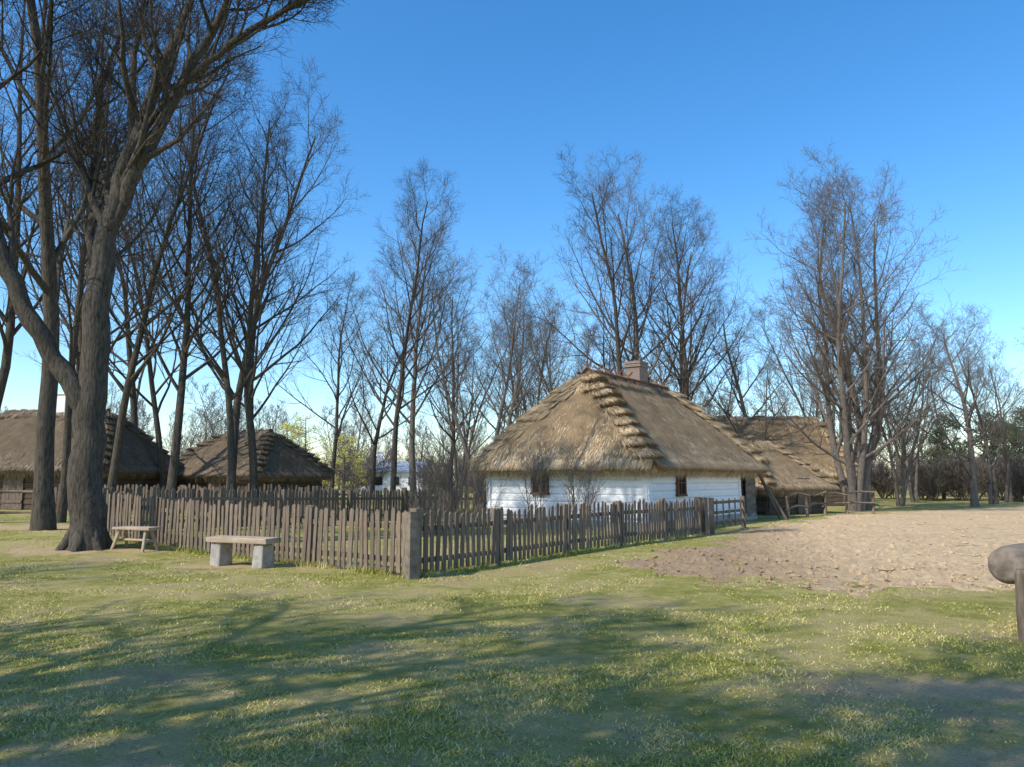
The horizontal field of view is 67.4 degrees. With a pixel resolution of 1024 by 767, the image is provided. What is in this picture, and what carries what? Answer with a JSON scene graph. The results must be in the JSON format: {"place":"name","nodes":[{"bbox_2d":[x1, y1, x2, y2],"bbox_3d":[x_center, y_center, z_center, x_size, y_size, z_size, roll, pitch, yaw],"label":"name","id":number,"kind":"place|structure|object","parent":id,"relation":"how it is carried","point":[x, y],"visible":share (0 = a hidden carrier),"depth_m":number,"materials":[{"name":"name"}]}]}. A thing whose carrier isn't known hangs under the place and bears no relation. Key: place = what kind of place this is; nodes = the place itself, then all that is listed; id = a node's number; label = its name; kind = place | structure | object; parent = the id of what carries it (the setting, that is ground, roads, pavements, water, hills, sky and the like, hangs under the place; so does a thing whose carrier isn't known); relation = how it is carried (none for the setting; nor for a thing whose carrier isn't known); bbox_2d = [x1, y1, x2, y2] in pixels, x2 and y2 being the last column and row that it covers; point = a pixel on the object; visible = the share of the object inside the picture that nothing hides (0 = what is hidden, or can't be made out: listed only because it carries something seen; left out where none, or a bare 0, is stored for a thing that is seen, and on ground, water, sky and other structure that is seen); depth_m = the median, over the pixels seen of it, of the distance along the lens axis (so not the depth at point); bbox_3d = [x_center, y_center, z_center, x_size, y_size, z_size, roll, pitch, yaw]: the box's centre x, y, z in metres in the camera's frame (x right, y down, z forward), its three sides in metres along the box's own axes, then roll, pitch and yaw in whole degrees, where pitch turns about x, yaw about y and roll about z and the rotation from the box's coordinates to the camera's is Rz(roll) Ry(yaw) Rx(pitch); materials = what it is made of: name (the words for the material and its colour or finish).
{"place":"outdoors","nodes":[
{"label":"outdoors","id":0,"kind":"place"},
{"bbox_2d":[0,481,1023,766],"bbox_3d":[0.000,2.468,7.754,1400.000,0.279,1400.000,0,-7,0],"label":"ground","id":1,"kind":"structure","parent":0,"point":[998,699],"depth_m":6.95,"materials":[{"name":"green plant"}]},
{"bbox_2d":[0,490,32,513],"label":"rail fence","id":2,"kind":"object","parent":1,"relation":"on","point":[15,512],"visible":0.39,"depth_m":24.29,"materials":[{"name":"brown wood"}]},
{"bbox_2d":[0,0,118,409],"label":"bare tree","id":3,"kind":"object","parent":1,"relation":"on","point":[8,317],"visible":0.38,"depth_m":26.55,"materials":[{"name":"brown plant"}]},
{"bbox_2d":[0,0,178,530],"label":"bare tree","id":4,"kind":"object","parent":1,"relation":"on","point":[43,513],"visible":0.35,"depth_m":20.78,"materials":[{"name":"brown plant"}]},
{"bbox_2d":[0,392,184,509],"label":"log cottage","id":5,"kind":"structure","parent":1,"relation":"on","point":[138,465],"depth_m":36.34,"materials":[{"name":"brown wood"}]},
{"bbox_2d":[1,474,24,508],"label":"door","id":6,"kind":"structure","parent":5,"relation":"in","point":[9,500],"depth_m":34.63,"materials":[{"name":"brown wood"}]},
{"bbox_2d":[27,110,186,427],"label":"bare tree","id":7,"kind":"object","parent":1,"relation":"on","point":[134,395],"visible":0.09,"depth_m":44.79,"materials":[{"name":"brown plant"}]},
{"bbox_2d":[14,128,224,437],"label":"bare tree","id":8,"kind":"object","parent":1,"relation":"on","point":[117,338],"visible":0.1,"depth_m":37.59,"materials":[{"name":"brown plant"}]},
{"bbox_2d":[0,0,239,522],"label":"bare tree","id":9,"kind":"object","parent":1,"relation":"on","point":[61,510],"visible":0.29,"depth_m":24.64,"materials":[{"name":"brown plant"}]},
{"bbox_2d":[110,526,160,551],"bbox_3d":[-8.148,3.365,16.609,1.127,0.535,0.463,-3,-8,23],"label":"trestle bench","id":10,"kind":"object","parent":1,"relation":"on","point":[144,540],"visible":0.96,"depth_m":16.55,"materials":[{"name":"brown wood"}]},
{"bbox_2d":[32,104,245,496],"bbox_3d":[-18.354,-3.511,37.973,10.142,19.666,10.988,6,-9,-39],"label":"bare tree","id":11,"kind":"object","parent":1,"relation":"on","point":[158,435],"visible":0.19,"depth_m":38.36,"materials":[{"name":"brown plant"}]},
{"bbox_2d":[4,12,286,493],"bbox_3d":[-13.970,-4.862,31.065,10.142,20.649,10.988,-5,-8,32],"label":"bare tree","id":12,"kind":"object","parent":1,"relation":"on","point":[132,374],"visible":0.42,"depth_m":30.61,"materials":[{"name":"brown plant"}]},
{"bbox_2d":[0,0,348,551],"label":"bare tree","id":13,"kind":"object","parent":1,"relation":"on","point":[85,390],"visible":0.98,"depth_m":17.54,"materials":[{"name":"brown plant"}]},
{"bbox_2d":[75,6,296,515],"bbox_3d":[-12.809,-5.114,31.021,9.179,21.144,7.058,3,-8,-26],"label":"bare tree","id":14,"kind":"object","parent":1,"relation":"on","point":[177,434],"visible":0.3,"depth_m":30.88,"materials":[{"name":"brown plant"}]},
{"bbox_2d":[112,72,356,503],"bbox_3d":[-12.385,-4.144,31.241,9.128,19.272,9.889,-6,-9,40],"label":"bare tree","id":15,"kind":"object","parent":1,"relation":"on","point":[226,385],"visible":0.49,"depth_m":30.91,"materials":[{"name":"brown plant"}]},
{"bbox_2d":[206,535,278,568],"bbox_3d":[-4.951,3.094,14.072,1.433,0.560,0.374,-3,-8,24],"label":"plank bench","id":16,"kind":"object","parent":1,"relation":"on","point":[221,552],"visible":0.94,"depth_m":13.95,"materials":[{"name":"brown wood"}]},
{"bbox_2d":[113,55,373,500],"bbox_3d":[-11.667,-4.454,33.803,7.812,20.441,10.905,-5,-8,33],"label":"bare tree","id":17,"kind":"object","parent":1,"relation":"on","point":[237,407],"visible":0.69,"depth_m":34.54,"materials":[{"name":"brown plant"}]},
{"bbox_2d":[160,154,338,418],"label":"bare tree","id":18,"kind":"object","parent":1,"relation":"on","point":[261,377],"visible":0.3,"depth_m":44.42,"materials":[{"name":"brown plant"}]},
{"bbox_2d":[54,483,453,517],"bbox_3d":[-10.700,4.886,31.254,16.746,1.633,0.227,0,-7,0],"label":"picket fence","id":19,"kind":"object","parent":1,"relation":"on","point":[307,488],"visible":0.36,"depth_m":31.23,"materials":[{"name":"brown wood"}]},
{"bbox_2d":[177,52,332,505],"bbox_3d":[-10.254,-4.014,31.705,6.686,19.071,8.696,4,-8,-28],"label":"bare tree","id":20,"kind":"object","parent":1,"relation":"on","point":[253,467],"visible":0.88,"depth_m":31.06,"materials":[{"name":"brown plant"}]},
{"bbox_2d":[103,485,407,531],"bbox_3d":[-7.022,3.909,23.561,0.218,1.612,11.381,-5,-8,33],"label":"picket fence","id":21,"kind":"object","parent":1,"relation":"on","point":[206,495],"visible":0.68,"depth_m":23.54,"materials":[{"name":"brown wood"}]},
{"bbox_2d":[176,429,337,505],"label":"log barn","id":22,"kind":"structure","parent":1,"relation":"on","point":[283,461],"depth_m":40.64,"materials":[{"name":"brown plant"}]},
{"bbox_2d":[207,478,221,496],"bbox_3d":[-15.347,5.479,39.538,0.950,1.600,0.080,-3,-8,26],"label":"door","id":23,"kind":"structure","parent":22,"relation":"in","point":[215,484],"depth_m":39.51,"materials":[{"name":"brown wood"}]},
{"bbox_2d":[106,489,421,576],"bbox_3d":[-5.858,3.005,15.855,10.728,1.564,0.209,-5,-9,36],"label":"picket fence","id":24,"kind":"object","parent":1,"relation":"on","point":[311,550],"visible":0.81,"depth_m":14.78,"materials":[{"name":"brown wood"}]},
{"bbox_2d":[275,421,322,462],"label":"willow tree","id":25,"kind":"object","parent":1,"relation":"on","point":[288,426],"visible":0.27,"depth_m":67.28,"materials":[{"name":"green plant"}]},
{"bbox_2d":[278,409,340,485],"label":"willow tree","id":26,"kind":"object","parent":1,"relation":"on","point":[298,429],"visible":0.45,"depth_m":63.85,"materials":[{"name":"green plant"}]},
{"bbox_2d":[257,270,385,488],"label":"bare tree","id":27,"kind":"object","parent":1,"relation":"on","point":[337,431],"visible":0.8,"depth_m":51.80,"materials":[{"name":"brown plant"}]},
{"bbox_2d":[318,434,369,488],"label":"willow tree","id":28,"kind":"object","parent":1,"relation":"on","point":[343,459],"visible":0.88,"depth_m":66.70,"materials":[{"name":"green plant"}]},
{"bbox_2d":[318,291,438,494],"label":"bare tree","id":29,"kind":"object","parent":1,"relation":"on","point":[374,452],"visible":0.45,"depth_m":54.11,"materials":[{"name":"brown plant"}]},
{"bbox_2d":[353,472,423,491],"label":"walls","id":30,"kind":"structure","parent":1,"relation":"on","point":[404,477],"depth_m":83.75,"materials":[{"name":"white paint"}]},
{"bbox_2d":[358,477,409,484],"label":"windows","id":31,"kind":"structure","parent":30,"relation":"attached to","point":[379,481],"depth_m":83.59,"materials":[{"name":"black glass"}]},
{"bbox_2d":[353,461,425,471],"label":"roof","id":32,"kind":"structure","parent":30,"relation":"on","point":[402,469],"depth_m":85.06,"materials":[{"name":"metal"}]},
{"bbox_2d":[377,451,383,462],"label":"chimney","id":33,"kind":"object","parent":32,"relation":"on","point":[380,454],"visible":0.54,"depth_m":86.22,"materials":[{"name":"white paint"}]},
{"bbox_2d":[316,156,503,504],"bbox_3d":[-5.795,-2.490,43.990,11.537,19.272,10.649,1,-7,-11],"label":"bare tree","id":34,"kind":"object","parent":1,"relation":"on","point":[403,377],"visible":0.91,"depth_m":43.67,"materials":[{"name":"brown plant"}]},
{"bbox_2d":[404,512,419,579],"bbox_3d":[-1.631,2.674,12.546,0.190,1.147,0.184,5,-9,-37],"label":"fence post","id":35,"kind":"object","parent":1,"relation":"on","point":[412,547],"visible":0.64,"depth_m":12.49,"materials":[{"name":"grey wood"}]},
{"bbox_2d":[375,443,449,525],"bbox_3d":[-2.824,3.359,23.935,2.114,3.062,2.460,-5,-8,32],"label":"bare shrub","id":36,"kind":"object","parent":1,"relation":"on","point":[418,496],"visible":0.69,"depth_m":23.83,"materials":[{"name":"brown plant"}]},
{"bbox_2d":[326,197,500,504],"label":"bare tree","id":37,"kind":"object","parent":1,"relation":"on","point":[413,414],"visible":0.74,"depth_m":46.65,"materials":[{"name":"brown plant"}]},
{"bbox_2d":[402,438,483,534],"bbox_3d":[-1.968,3.120,22.401,2.563,3.189,2.202,0,-7,0],"label":"bare shrub","id":38,"kind":"object","parent":1,"relation":"on","point":[459,492],"visible":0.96,"depth_m":22.32,"materials":[{"name":"grey plant"}]},
{"bbox_2d":[401,487,486,522],"bbox_3d":[-2.488,4.554,28.010,3.205,1.507,0.212,-1,-7,11],"label":"picket fence","id":39,"kind":"object","parent":1,"relation":"on","point":[415,498],"visible":0.32,"depth_m":27.94,"materials":[{"name":"brown wood"}]},
{"bbox_2d":[393,267,495,486],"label":"bare tree","id":40,"kind":"object","parent":1,"relation":"on","point":[453,440],"visible":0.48,"depth_m":51.92,"materials":[{"name":"brown plant"}]},
{"bbox_2d":[430,443,492,533],"bbox_3d":[-1.653,3.249,23.045,2.114,3.062,2.460,3,-8,-24],"label":"bare shrub","id":41,"kind":"object","parent":1,"relation":"on","point":[465,496],"visible":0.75,"depth_m":22.96,"materials":[{"name":"brown plant"}]},
{"bbox_2d":[415,312,529,501],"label":"bare tree","id":42,"kind":"object","parent":1,"relation":"on","point":[472,427],"visible":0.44,"depth_m":55.20,"materials":[{"name":"brown plant"}]},
{"bbox_2d":[396,239,579,508],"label":"bare tree","id":43,"kind":"object","parent":1,"relation":"on","point":[499,422],"visible":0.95,"depth_m":42.49,"materials":[{"name":"grey plant"}]},
{"bbox_2d":[461,462,519,528],"bbox_3d":[-0.899,3.735,25.191,1.761,2.551,2.050,-6,-9,40],"label":"bare shrub","id":44,"kind":"object","parent":1,"relation":"on","point":[486,499],"visible":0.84,"depth_m":25.22,"materials":[{"name":"brown plant"}]},
{"bbox_2d":[0,376,1023,501],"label":"distant trees","id":45,"kind":"object","parent":1,"relation":"on","point":[939,479],"visible":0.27,"depth_m":82.04,"materials":[{"name":"green plant"}]},
{"bbox_2d":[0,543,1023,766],"bbox_3d":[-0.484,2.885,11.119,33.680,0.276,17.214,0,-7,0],"label":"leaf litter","id":46,"kind":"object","parent":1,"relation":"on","point":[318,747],"visible":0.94,"depth_m":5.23,"materials":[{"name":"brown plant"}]},
{"bbox_2d":[469,288,564,429],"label":"bare tree","id":47,"kind":"object","parent":1,"relation":"on","point":[509,347],"visible":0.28,"depth_m":53.10,"materials":[{"name":"brown plant"}]},
{"bbox_2d":[501,434,558,531],"bbox_3d":[0.617,3.116,23.300,1.623,3.398,1.782,-5,-8,32],"label":"bare shrub","id":48,"kind":"object","parent":1,"relation":"on","point":[535,482],"visible":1,"depth_m":23.38,"materials":[{"name":"brown plant"}]},
{"bbox_2d":[501,290,585,421],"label":"bare tree","id":49,"kind":"object","parent":1,"relation":"on","point":[568,360],"visible":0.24,"depth_m":57.61,"materials":[{"name":"brown plant"}]},
{"bbox_2d":[476,281,615,421],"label":"bare tree","id":50,"kind":"object","parent":1,"relation":"on","point":[543,368],"visible":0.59,"depth_m":45.76,"materials":[{"name":"brown plant"}]},
{"bbox_2d":[402,497,701,576],"bbox_3d":[1.861,3.334,17.464,0.224,1.326,12.105,-5,-9,36],"label":"picket fence","id":51,"kind":"object","parent":1,"relation":"on","point":[659,514],"visible":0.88,"depth_m":15.84,"materials":[{"name":"brown wood"}]},
{"bbox_2d":[500,306,630,410],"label":"bare tree","id":52,"kind":"object","parent":1,"relation":"on","point":[576,368],"visible":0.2,"depth_m":49.91,"materials":[{"name":"brown plant"}]},
{"bbox_2d":[557,440,609,527],"bbox_3d":[2.010,3.051,21.958,1.634,3.114,1.488,-1,-7,8],"label":"bare shrub","id":53,"kind":"object","parent":1,"relation":"on","point":[573,482],"visible":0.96,"depth_m":21.98,"materials":[{"name":"brown plant"}]},
{"bbox_2d":[562,458,604,534],"bbox_3d":[1.962,3.308,22.129,1.337,2.548,1.217,4,-8,-28],"label":"bare shrub","id":54,"kind":"object","parent":1,"relation":"on","point":[588,482],"visible":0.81,"depth_m":22.16,"materials":[{"name":"brown plant"}]},
{"bbox_2d":[520,142,665,379],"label":"bare tree","id":55,"kind":"object","parent":1,"relation":"on","point":[616,332],"visible":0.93,"depth_m":44.64,"materials":[{"name":"brown plant"}]},
{"bbox_2d":[466,360,787,531],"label":"thatched cottage","id":56,"kind":"structure","parent":1,"relation":"on","point":[653,442],"depth_m":26.42,"materials":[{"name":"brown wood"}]},
{"bbox_2d":[534,475,544,491],"bbox_3d":[0.969,3.341,26.016,0.500,0.680,0.050,-5,-9,36],"label":"window pane","id":57,"kind":"structure","parent":56,"relation":"in","point":[543,487],"depth_m":25.94,"materials":[{"name":"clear glass"}]},
{"bbox_2d":[530,473,549,494],"bbox_3d":[0.948,3.338,25.988,0.720,0.840,0.140,-5,-9,36],"label":"window frame","id":58,"kind":"structure","parent":56,"relation":"in","point":[547,492],"depth_m":25.83,"materials":[{"name":"brown wood"}]},
{"bbox_2d":[675,474,687,496],"bbox_3d":[5.628,3.365,25.564,0.140,0.780,0.720,-5,-9,36],"label":"window frame","id":59,"kind":"structure","parent":56,"relation":"in","point":[677,490],"depth_m":25.50,"materials":[{"name":"brown wood"}]},
{"bbox_2d":[679,475,683,493],"bbox_3d":[5.600,3.368,25.583,0.050,0.620,0.500,-5,-9,36],"label":"window pane","id":60,"kind":"structure","parent":56,"relation":"in","point":[682,475],"depth_m":25.67,"materials":[{"name":"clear glass"}]},
{"bbox_2d":[745,474,756,516],"bbox_3d":[9.545,4.425,30.675,0.070,1.730,1.075,-5,-9,36],"label":"plank door","id":61,"kind":"structure","parent":56,"relation":"in","point":[750,492],"depth_m":30.61,"materials":[{"name":"grey wood"}]},
{"bbox_2d":[604,328,666,385],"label":"bare tree","id":62,"kind":"object","parent":1,"relation":"on","point":[630,359],"visible":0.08,"depth_m":60.84,"materials":[{"name":"brown plant"}]},
{"bbox_2d":[547,152,725,384],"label":"bare tree","id":63,"kind":"object","parent":1,"relation":"on","point":[638,336],"visible":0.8,"depth_m":46.68,"materials":[{"name":"grey plant"}]},
{"bbox_2d":[618,195,760,401],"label":"bare tree","id":64,"kind":"object","parent":1,"relation":"on","point":[693,318],"visible":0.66,"depth_m":47.17,"materials":[{"name":"brown plant"}]},
{"bbox_2d":[607,183,772,406],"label":"bare tree","id":65,"kind":"object","parent":1,"relation":"on","point":[686,393],"visible":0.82,"depth_m":45.71,"materials":[{"name":"brown plant"}]},
{"bbox_2d":[662,348,725,415],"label":"bare tree","id":66,"kind":"object","parent":1,"relation":"on","point":[677,385],"visible":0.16,"depth_m":55.39,"materials":[{"name":"brown plant"}]},
{"bbox_2d":[646,326,752,416],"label":"bare tree","id":67,"kind":"object","parent":1,"relation":"on","point":[729,404],"visible":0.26,"depth_m":60.41,"materials":[{"name":"brown plant"}]},
{"bbox_2d":[701,497,708,535],"bbox_3d":[5.576,3.879,22.237,0.149,1.156,0.157,6,-9,-38],"label":"fence post","id":68,"kind":"object","parent":1,"relation":"on","point":[704,512],"visible":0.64,"depth_m":22.19,"materials":[{"name":"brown wood"}]},
{"bbox_2d":[708,496,745,533],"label":"wooden gate","id":69,"kind":"structure","parent":1,"relation":"on","point":[712,512],"depth_m":23.49,"materials":[{"name":"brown wood"}]},
{"bbox_2d":[692,282,809,440],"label":"bare tree","id":70,"kind":"object","parent":1,"relation":"on","point":[741,397],"visible":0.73,"depth_m":49.10,"materials":[{"name":"brown plant"}]},
{"bbox_2d":[713,415,857,505],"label":"thatched barn","id":71,"kind":"structure","parent":1,"relation":"on","point":[825,462],"depth_m":47.96,"materials":[{"name":"brown plant"}]},
{"bbox_2d":[743,343,839,439],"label":"bare tree","id":72,"kind":"object","parent":1,"relation":"on","point":[771,408],"visible":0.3,"depth_m":60.64,"materials":[{"name":"brown plant"}]},
{"bbox_2d":[747,440,839,515],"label":"thatched shed","id":73,"kind":"structure","parent":1,"relation":"on","point":[790,472],"depth_m":35.23,"materials":[{"name":"brown plant"}]},
{"bbox_2d":[797,478,811,513],"bbox_3d":[13.376,5.134,35.149,0.950,1.600,0.080,5,-9,-33],"label":"door","id":74,"kind":"structure","parent":73,"relation":"in","point":[800,499],"depth_m":35.02,"materials":[{"name":"brown wood"}]},
{"bbox_2d":[740,287,884,444],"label":"bare tree","id":75,"kind":"object","parent":1,"relation":"on","point":[819,397],"visible":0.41,"depth_m":51.66,"materials":[{"name":"brown plant"}]},
{"bbox_2d":[602,514,1023,599],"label":"soil clods","id":76,"kind":"object","parent":1,"relation":"on","point":[867,578],"visible":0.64,"depth_m":14.09,"materials":[{"name":"brown soil"}]},
{"bbox_2d":[785,488,875,518],"bbox_3d":[13.679,5.276,33.532,7.159,1.425,0.926,5,-9,-38],"label":"rail fence","id":77,"kind":"object","parent":1,"relation":"on","point":[846,502],"visible":0.85,"depth_m":34.15,"materials":[{"name":"brown wood"}]},
{"bbox_2d":[790,343,887,462],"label":"bare tree","id":78,"kind":"object","parent":1,"relation":"on","point":[803,382],"visible":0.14,"depth_m":56.20,"materials":[{"name":"grey plant"}]},
{"bbox_2d":[754,199,946,509],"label":"bare tree","id":79,"kind":"object","parent":1,"relation":"on","point":[869,495],"visible":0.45,"depth_m":40.22,"materials":[{"name":"brown plant"}]},
{"bbox_2d":[740,142,995,511],"bbox_3d":[17.662,-2.614,39.891,12.758,18.905,13.405,-6,-9,38],"label":"bare tree","id":80,"kind":"object","parent":1,"relation":"on","point":[861,481],"visible":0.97,"depth_m":38.18,"materials":[{"name":"grey plant"}]},
{"bbox_2d":[854,339,952,501],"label":"bare tree","id":81,"kind":"object","parent":1,"relation":"on","point":[910,488],"visible":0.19,"depth_m":53.71,"materials":[{"name":"brown plant"}]},
{"bbox_2d":[847,311,970,505],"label":"bare tree","id":82,"kind":"object","parent":1,"relation":"on","point":[901,500],"visible":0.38,"depth_m":46.14,"materials":[{"name":"grey plant"}]},
{"bbox_2d":[922,427,961,498],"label":"pine tree","id":83,"kind":"object","parent":1,"relation":"on","point":[948,452],"visible":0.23,"depth_m":61.74,"materials":[{"name":"green plant"}]},
{"bbox_2d":[915,413,968,496],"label":"pine tree","id":84,"kind":"object","parent":1,"relation":"on","point":[957,438],"visible":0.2,"depth_m":69.48,"materials":[{"name":"green plant"}]},
{"bbox_2d":[884,302,1023,506],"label":"bare tree","id":85,"kind":"object","parent":1,"relation":"on","point":[972,474],"visible":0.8,"depth_m":46.21,"materials":[{"name":"grey plant"}]},
{"bbox_2d":[912,322,1023,503],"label":"bare tree","id":86,"kind":"object","parent":1,"relation":"on","point":[991,477],"visible":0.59,"depth_m":49.48,"materials":[{"name":"grey plant"}]},
{"bbox_2d":[952,339,1023,501],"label":"bare tree","id":87,"kind":"object","parent":1,"relation":"on","point":[1008,497],"visible":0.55,"depth_m":53.34,"materials":[{"name":"grey plant"}]},
{"bbox_2d":[962,413,1023,499],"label":"pine tree","id":88,"kind":"object","parent":1,"relation":"on","point":[978,444],"visible":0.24,"depth_m":60.36,"materials":[{"name":"green plant"}]},
{"bbox_2d":[988,543,1023,641],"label":"hitching log","id":89,"kind":"object","parent":1,"relation":"on","point":[1006,564],"visible":0.98,"depth_m":8.00,"materials":[{"name":"brown wood"}]},
{"bbox_2d":[996,422,1023,487],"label":"pine tree","id":90,"kind":"object","parent":1,"relation":"on","point":[1015,430],"visible":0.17,"depth_m":62.72,"materials":[{"name":"green plant"}]},
{"bbox_2d":[1007,406,1023,464],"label":"pine tree","id":91,"kind":"object","parent":1,"relation":"on","point":[1019,418],"visible":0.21,"depth_m":66.08,"materials":[{"name":"green plant"}]},
{"bbox_2d":[1007,328,1023,440],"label":"bare tree","id":92,"kind":"object","parent":1,"relation":"on","point":[1022,410],"visible":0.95,"depth_m":44.91,"materials":[{"name":"grey plant"}]},
{"bbox_2d":[0,0,1023,479],"label":"sky","id":93,"kind":"structure","parent":0,"point":[717,98],"materials":[{"name":"blue"}]},
{"bbox_2d":[615,506,1023,595],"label":"tilled field","id":94,"kind":"structure","parent":0,"point":[871,529],"depth_m":16.92,"materials":[{"name":"soil"}]}
]}

